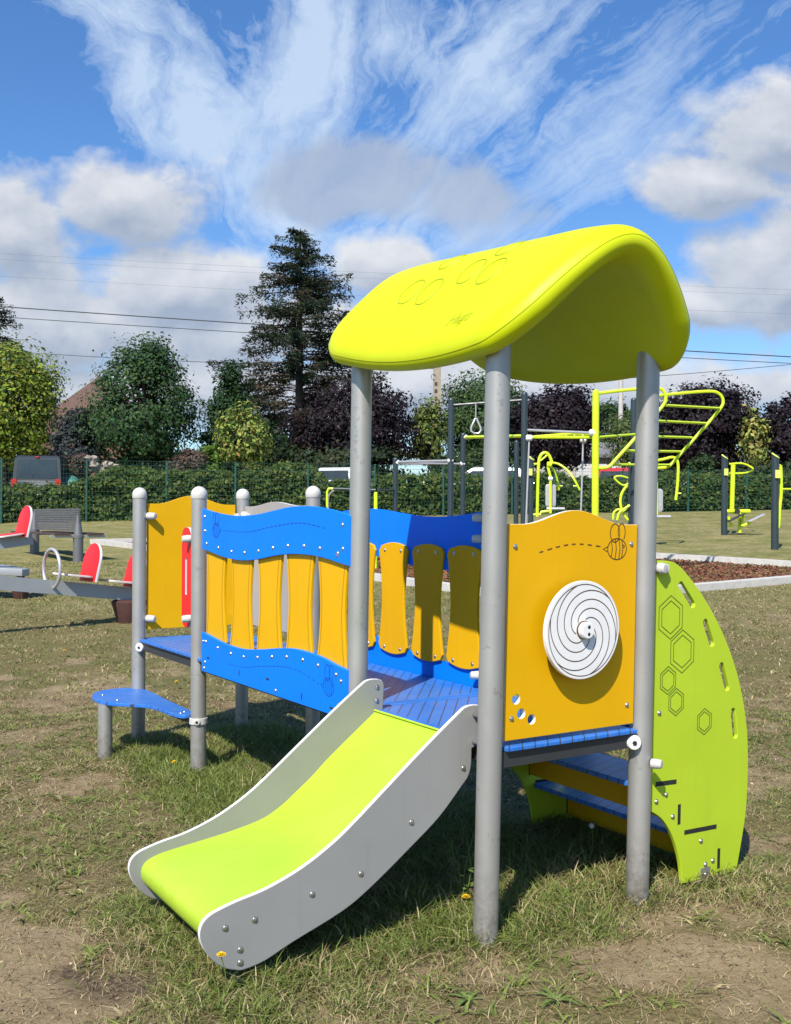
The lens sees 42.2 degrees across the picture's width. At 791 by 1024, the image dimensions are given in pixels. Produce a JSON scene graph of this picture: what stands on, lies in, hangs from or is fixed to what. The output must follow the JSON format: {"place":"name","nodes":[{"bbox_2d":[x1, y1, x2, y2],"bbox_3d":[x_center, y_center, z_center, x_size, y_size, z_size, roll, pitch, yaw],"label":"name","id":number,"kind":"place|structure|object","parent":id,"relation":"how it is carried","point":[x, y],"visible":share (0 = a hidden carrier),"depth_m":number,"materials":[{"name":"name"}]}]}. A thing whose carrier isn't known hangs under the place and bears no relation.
{"place":"outdoors","nodes":[
{"label":"outdoors","id":0,"kind":"place"},
{"bbox_2d":[1,259,772,294],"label":"power cable","id":1,"kind":"object","parent":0,"point":[333,276],"visible":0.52,"depth_m":90.16,"materials":[{"name":"black rubber"}]},
{"bbox_2d":[0,253,787,289],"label":"power cable","id":2,"kind":"object","parent":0,"point":[325,270],"visible":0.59,"depth_m":90.17,"materials":[{"name":"black rubber"}]},
{"bbox_2d":[6,276,781,313],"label":"power cable","id":3,"kind":"object","parent":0,"point":[276,291],"visible":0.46,"depth_m":90.15,"materials":[{"name":"black rubber"}]},
{"bbox_2d":[0,508,790,1023],"bbox_3d":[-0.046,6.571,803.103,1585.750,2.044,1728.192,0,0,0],"label":"ground","id":4,"kind":"structure","parent":0,"point":[694,532],"depth_m":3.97,"materials":[{"name":"green plant"}]},
{"bbox_2d":[0,564,29,598],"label":"seesaw","id":5,"kind":"object","parent":4,"relation":"on","point":[9,570],"visible":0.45,"depth_m":12.99,"materials":[{"name":"grey metal"}]},
{"bbox_2d":[0,296,29,411],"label":"pine","id":6,"kind":"object","parent":4,"relation":"on","point":[2,323],"visible":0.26,"depth_m":52.07,"materials":[{"name":"green plant"}]},
{"bbox_2d":[0,506,32,548],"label":"seesaw","id":7,"kind":"object","parent":4,"relation":"on","point":[21,536],"visible":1,"depth_m":13.04,"materials":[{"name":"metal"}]},
{"bbox_2d":[6,433,51,486],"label":"garden shrub","id":8,"kind":"object","parent":4,"relation":"on","point":[9,475],"visible":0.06,"depth_m":46.29,"materials":[{"name":"green plant"}]},
{"bbox_2d":[0,331,73,486],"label":"maple tree","id":9,"kind":"object","parent":4,"relation":"on","point":[35,390],"visible":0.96,"depth_m":42.79,"materials":[{"name":"green plant"}]},
{"bbox_2d":[10,455,81,495],"bbox_3d":[-13.205,-1.036,39.371,1.860,2.015,4.576,0,0,-5],"label":"parked van","id":10,"kind":"object","parent":4,"relation":"on","point":[45,469],"visible":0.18,"depth_m":37.27,"materials":[{"name":"grey paint"}]},
{"bbox_2d":[11,508,104,561],"bbox_3d":[-6.503,0.471,19.597,0.980,1.067,2.888,1,-1,-35],"label":"park bench","id":11,"kind":"object","parent":4,"relation":"on","point":[78,536],"visible":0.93,"depth_m":19.10,"materials":[{"name":"metal"}]},
{"bbox_2d":[0,543,131,623],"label":"seesaw","id":12,"kind":"object","parent":4,"relation":"on","point":[121,603],"visible":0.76,"depth_m":10.70,"materials":[{"name":"grey metal"}]},
{"bbox_2d":[64,476,78,492],"bbox_3d":[-12.193,-0.681,38.206,1.500,1.361,1.200,0,0,0],"label":"tarpaulin cover","id":13,"kind":"object","parent":4,"relation":"on","point":[73,478],"visible":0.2,"depth_m":37.89,"materials":[{"name":"teal plastic"}]},
{"bbox_2d":[47,407,102,478],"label":"blue spruce","id":14,"kind":"object","parent":4,"relation":"on","point":[63,435],"visible":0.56,"depth_m":40.07,"materials":[{"name":"green plant"}]},
{"bbox_2d":[66,453,89,478],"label":"bare shrub","id":15,"kind":"object","parent":4,"relation":"on","point":[78,462],"visible":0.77,"depth_m":38.43,"materials":[{"name":"brown plant"}]},
{"bbox_2d":[91,455,98,461],"bbox_3d":[-11.543,-2.034,39.337,0.335,0.279,0.349,0,-1,38],"label":"boulder","id":16,"kind":"object","parent":4,"relation":"on","point":[94,457],"visible":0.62,"depth_m":39.23,"materials":[{"name":"stone"}]},
{"bbox_2d":[40,376,175,480],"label":"brick house","id":17,"kind":"structure","parent":4,"relation":"on","point":[72,402],"depth_m":63.21,"materials":[{"name":"tile"}]},
{"bbox_2d":[70,331,212,467],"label":"hornbeam","id":18,"kind":"object","parent":4,"relation":"on","point":[140,432],"visible":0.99,"depth_m":40.08,"materials":[{"name":"green plant"}]},
{"bbox_2d":[98,447,209,479],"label":"garden shrub","id":19,"kind":"object","parent":4,"relation":"on","point":[125,463],"visible":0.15,"depth_m":40.48,"materials":[{"name":"green plant"}]},
{"bbox_2d":[168,448,210,478],"bbox_3d":[-7.753,-1.116,38.419,1.620,2.548,1.524,0,0,0],"label":"bare shrub","id":20,"kind":"object","parent":4,"relation":"on","point":[195,458],"visible":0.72,"depth_m":38.21,"materials":[{"name":"brown plant"}]},
{"bbox_2d":[196,445,226,478],"bbox_3d":[-7.038,-1.221,39.047,1.351,2.750,1.280,0,0,0],"label":"garden shrub","id":21,"kind":"object","parent":4,"relation":"on","point":[209,450],"visible":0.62,"depth_m":38.70,"materials":[{"name":"green plant"}]},
{"bbox_2d":[216,951,226,997],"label":"dandelion","id":22,"kind":"object","parent":4,"relation":"on","point":[220,953],"visible":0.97,"depth_m":2.73,"materials":[{"name":"yellow plant"}]},
{"bbox_2d":[198,358,268,468],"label":"cypress","id":23,"kind":"object","parent":4,"relation":"on","point":[230,392],"visible":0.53,"depth_m":43.69,"materials":[{"name":"green plant"}]},
{"bbox_2d":[212,401,273,471],"bbox_3d":[-5.802,-2.046,39.062,2.344,4.355,2.285,0,0,0],"label":"lime shrub","id":24,"kind":"object","parent":4,"relation":"on","point":[249,426],"visible":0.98,"depth_m":38.68,"materials":[{"name":"green plant"}]},
{"bbox_2d":[184,411,310,479],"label":"garden shrub","id":25,"kind":"object","parent":4,"relation":"on","point":[274,438],"visible":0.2,"depth_m":41.75,"materials":[{"name":"green plant"}]},
{"bbox_2d":[205,226,388,462],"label":"spruce","id":26,"kind":"object","parent":4,"relation":"on","point":[316,304],"visible":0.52,"depth_m":45.55,"materials":[{"name":"green plant"}]},
{"bbox_2d":[258,439,419,484],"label":"garden shrub","id":27,"kind":"object","parent":4,"relation":"on","point":[323,459],"visible":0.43,"depth_m":40.70,"materials":[{"name":"green plant"}]},
{"bbox_2d":[319,467,371,484],"bbox_3d":[-1.827,-0.918,39.852,1.780,1.495,4.220,0,0,20],"label":"parked car","id":28,"kind":"object","parent":4,"relation":"on","point":[330,473],"visible":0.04,"depth_m":38.38,"materials":[{"name":"white paint"}]},
{"bbox_2d":[276,376,426,473],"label":"purple plum","id":29,"kind":"object","parent":4,"relation":"on","point":[384,408],"visible":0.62,"depth_m":41.74,"materials":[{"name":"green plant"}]},
{"bbox_2d":[0,459,790,522],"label":"hedge","id":30,"kind":"object","parent":4,"relation":"on","point":[253,483],"visible":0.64,"depth_m":35.41,"materials":[{"name":"green plant"}]},
{"bbox_2d":[0,458,790,523],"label":"fence","id":31,"kind":"object","parent":4,"relation":"on","point":[167,474],"visible":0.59,"depth_m":35.19,"materials":[{"name":"metal"}]},
{"bbox_2d":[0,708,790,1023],"bbox_3d":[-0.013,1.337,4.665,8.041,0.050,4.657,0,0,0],"label":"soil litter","id":32,"kind":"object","parent":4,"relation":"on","point":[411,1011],"visible":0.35,"depth_m":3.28,"materials":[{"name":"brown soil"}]},
{"bbox_2d":[92,224,747,969],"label":"play tower","id":33,"kind":"structure","parent":4,"relation":"on","point":[578,642],"depth_m":3.54,"materials":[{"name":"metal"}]},
{"bbox_2d":[408,396,459,483],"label":"garden tree","id":34,"kind":"object","parent":4,"relation":"on","point":[428,419],"visible":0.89,"depth_m":42.50,"materials":[{"name":"green plant"}]},
{"bbox_2d":[431,367,440,483],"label":"power pole","id":35,"kind":"object","parent":4,"relation":"on","point":[436,374],"visible":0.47,"depth_m":43.92,"materials":[{"name":"concrete"}]},
{"bbox_2d":[26,352,432,368],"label":"power cable","id":36,"kind":"object","parent":35,"relation":"attached to","point":[168,360],"visible":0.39,"depth_m":50.30,"materials":[{"name":"black rubber"}]},
{"bbox_2d":[90,538,790,592],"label":"kerb","id":37,"kind":"structure","parent":4,"relation":"on","point":[701,587],"depth_m":17.18,"materials":[{"name":"concrete"}]},
{"bbox_2d":[444,835,474,900],"bbox_3d":[0.234,1.208,3.467,0.138,0.242,0.127,0,0,0],"label":"leafy weed","id":38,"kind":"object","parent":4,"relation":"on","point":[470,877],"visible":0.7,"depth_m":3.46,"materials":[{"name":"green plant"}]},
{"bbox_2d":[128,541,790,586],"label":"mulch bed","id":39,"kind":"object","parent":4,"relation":"on","point":[716,575],"visible":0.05,"depth_m":16.19,"materials":[{"name":"brown wood"}]},
{"bbox_2d":[326,387,724,573],"bbox_3d":[1.992,-0.411,16.795,5.353,3.103,3.885,0,-1,45],"label":"pull up rig","id":40,"kind":"object","parent":39,"relation":"on","point":[592,434],"visible":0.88,"depth_m":16.16,"materials":[{"name":"metal"}]},
{"bbox_2d":[446,989,484,1005],"bbox_3d":[0.191,1.322,2.784,0.111,0.016,0.109,0,0,0],"label":"weed","id":41,"kind":"object","parent":4,"relation":"on","point":[461,1001],"visible":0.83,"depth_m":2.80,"materials":[{"name":"green plant"}]},
{"bbox_2d":[422,447,535,483],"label":"garden shrub","id":42,"kind":"object","parent":4,"relation":"on","point":[475,458],"visible":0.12,"depth_m":41.73,"materials":[{"name":"green plant"}]},
{"bbox_2d":[429,365,532,464],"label":"garden tree","id":43,"kind":"object","parent":4,"relation":"on","point":[475,392],"visible":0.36,"depth_m":46.11,"materials":[{"name":"green plant"}]},
{"bbox_2d":[465,467,520,476],"bbox_3d":[3.580,-0.948,40.173,4.565,1.555,1.780,0,0,16],"label":"parked car","id":44,"kind":"object","parent":4,"relation":"on","point":[478,470],"depth_m":39.52,"materials":[{"name":"silver metal"}]},
{"bbox_2d":[528,451,580,522],"bbox_3d":[3.536,-0.296,23.049,1.128,2.136,0.751,0,0,0],"label":"arm trainer","id":45,"kind":"object","parent":4,"relation":"on","point":[550,495],"visible":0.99,"depth_m":22.98,"materials":[{"name":"metal"}]},
{"bbox_2d":[537,987,579,1006],"bbox_3d":[0.435,1.315,2.774,0.119,0.017,0.112,0,0,0],"label":"weed","id":46,"kind":"object","parent":4,"relation":"on","point":[551,994],"visible":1,"depth_m":2.78,"materials":[{"name":"green plant"}]},
{"bbox_2d":[509,384,608,479],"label":"purple plum","id":47,"kind":"object","parent":4,"relation":"on","point":[570,410],"visible":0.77,"depth_m":40.96,"materials":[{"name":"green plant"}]},
{"bbox_2d":[589,823,594,856],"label":"seed stalk","id":48,"kind":"object","parent":4,"relation":"on","point":[591,825],"visible":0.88,"depth_m":3.89,"materials":[{"name":"grey plant"}]},
{"bbox_2d":[584,396,630,441],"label":"garden tree","id":49,"kind":"object","parent":4,"relation":"on","point":[610,410],"visible":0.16,"depth_m":61.44,"materials":[{"name":"green plant"}]},
{"bbox_2d":[599,468,627,484],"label":"parked car","id":50,"kind":"object","parent":4,"relation":"on","point":[616,471],"visible":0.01,"depth_m":41.39,"materials":[{"name":"red paint"}]},
{"bbox_2d":[618,380,622,467],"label":"power pole","id":51,"kind":"object","parent":4,"relation":"on","point":[620,404],"depth_m":55.94,"materials":[{"name":"grey concrete"}]},
{"bbox_2d":[635,364,790,377],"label":"power cable","id":52,"kind":"object","parent":51,"relation":"attached to","point":[722,370],"visible":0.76,"depth_m":56.05,"materials":[{"name":"black rubber"}]},
{"bbox_2d":[587,442,662,472],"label":"white house","id":53,"kind":"structure","parent":4,"relation":"on","point":[602,450],"depth_m":58.94,"materials":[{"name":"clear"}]},
{"bbox_2d":[599,409,683,473],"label":"garden tree","id":54,"kind":"object","parent":4,"relation":"on","point":[625,428],"visible":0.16,"depth_m":44.37,"materials":[{"name":"green plant"}]},
{"bbox_2d":[612,456,680,524],"bbox_3d":[5.266,-0.177,21.499,1.447,2.008,0.242,0,0,0],"label":"arm trainer","id":55,"kind":"object","parent":4,"relation":"on","point":[659,502],"visible":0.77,"depth_m":21.48,"materials":[{"name":"metal"}]},
{"bbox_2d":[682,453,719,483],"bbox_3d":[11.592,-1.070,39.015,1.366,2.376,1.209,0,0,0],"label":"leafy bush","id":56,"kind":"object","parent":4,"relation":"on","point":[700,463],"visible":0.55,"depth_m":38.86,"materials":[{"name":"green plant"}]},
{"bbox_2d":[658,372,774,472],"bbox_3d":[12.576,-2.644,40.966,5.083,5.566,4.359,0,0,0],"label":"purple plum","id":57,"kind":"object","parent":4,"relation":"on","point":[718,435],"visible":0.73,"depth_m":39.79,"materials":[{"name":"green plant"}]},
{"bbox_2d":[721,454,764,534],"bbox_3d":[8.297,-0.363,24.732,0.970,2.038,0.855,0,0,0],"label":"stepper","id":58,"kind":"object","parent":4,"relation":"on","point":[725,511],"visible":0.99,"depth_m":24.55,"materials":[{"name":"metal"}]},
{"bbox_2d":[715,459,790,481],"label":"parked car","id":59,"kind":"object","parent":4,"relation":"on","point":[767,466],"visible":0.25,"depth_m":38.34,"materials":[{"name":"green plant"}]},
{"bbox_2d":[734,403,773,465],"bbox_3d":[13.690,-2.049,39.203,1.312,4.300,1.267,0,0,0],"label":"yellow shrub","id":60,"kind":"object","parent":4,"relation":"on","point":[752,451],"visible":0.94,"depth_m":38.99,"materials":[{"name":"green plant"}]},
{"bbox_2d":[755,391,790,468],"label":"purple plum","id":61,"kind":"object","parent":4,"relation":"on","point":[780,443],"visible":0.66,"depth_m":39.33,"materials":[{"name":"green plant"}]},
{"bbox_2d":[771,453,790,549],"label":"stretching post","id":62,"kind":"object","parent":4,"relation":"on","point":[776,481],"visible":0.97,"depth_m":20.55,"materials":[{"name":"metal"}]},
{"bbox_2d":[0,306,790,356],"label":"power cable","id":63,"kind":"object","parent":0,"point":[305,327],"visible":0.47,"depth_m":58.06,"materials":[{"name":"black rubber"}]},
{"bbox_2d":[0,0,790,482],"label":"sky","id":64,"kind":"structure","parent":0,"point":[400,135],"materials":[{"name":"blue"}]},
{"bbox_2d":[12,317,790,363],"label":"power cable","id":65,"kind":"object","parent":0,"point":[249,332],"visible":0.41,"depth_m":58.07,"materials":[{"name":"black rubber"}]},
{"bbox_2d":[510,454,611,483],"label":"parked car","id":66,"kind":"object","parent":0,"point":[602,462],"depth_m":47.12,"materials":[{"name":"white metal"}]},
{"bbox_2d":[534,464,574,483],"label":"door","id":67,"kind":"structure","parent":66,"relation":"in","point":[567,473],"depth_m":47.04,"materials":[{"name":"white"}]},
{"bbox_3d":[-10.602,-1.555,39.655,0.467,0.346,0.436,0,0,0],"label":"boulder","id":68,"kind":"object","parent":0,"visible":0},
{"bbox_3d":[-10.847,-1.677,39.460,0.510,0.406,0.621,0,0,0],"label":"boulder","id":69,"kind":"object","parent":68,"relation":"on","visible":0},
{"bbox_2d":[101,460,112,468],"bbox_3d":[-11.024,-1.795,39.212,0.456,0.363,0.419,0,0,0],"label":"boulder","id":70,"kind":"object","parent":69,"relation":"on","point":[110,464],"visible":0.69,"depth_m":39.12,"materials":[{"name":"stone"}]},
{"bbox_3d":[-11.787,-1.650,38.880,0.564,0.402,0.512,0,0,0],"label":"boulder","id":71,"kind":"object","parent":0,"visible":0},
{"bbox_2d":[85,461,100,471],"bbox_3d":[-11.437,-1.736,38.742,0.507,0.431,0.672,0,0,0],"label":"boulder","id":72,"kind":"object","parent":71,"relation":"on","point":[93,466],"visible":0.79,"depth_m":38.60,"materials":[{"name":"stone"}]},
{"bbox_2d":[82,455,91,462],"bbox_3d":[-11.641,-1.986,38.628,0.425,0.328,0.464,0,-1,37],"label":"boulder","id":73,"kind":"object","parent":72,"relation":"on","point":[88,457],"visible":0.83,"depth_m":38.47,"materials":[{"name":"stone"}]}
]}

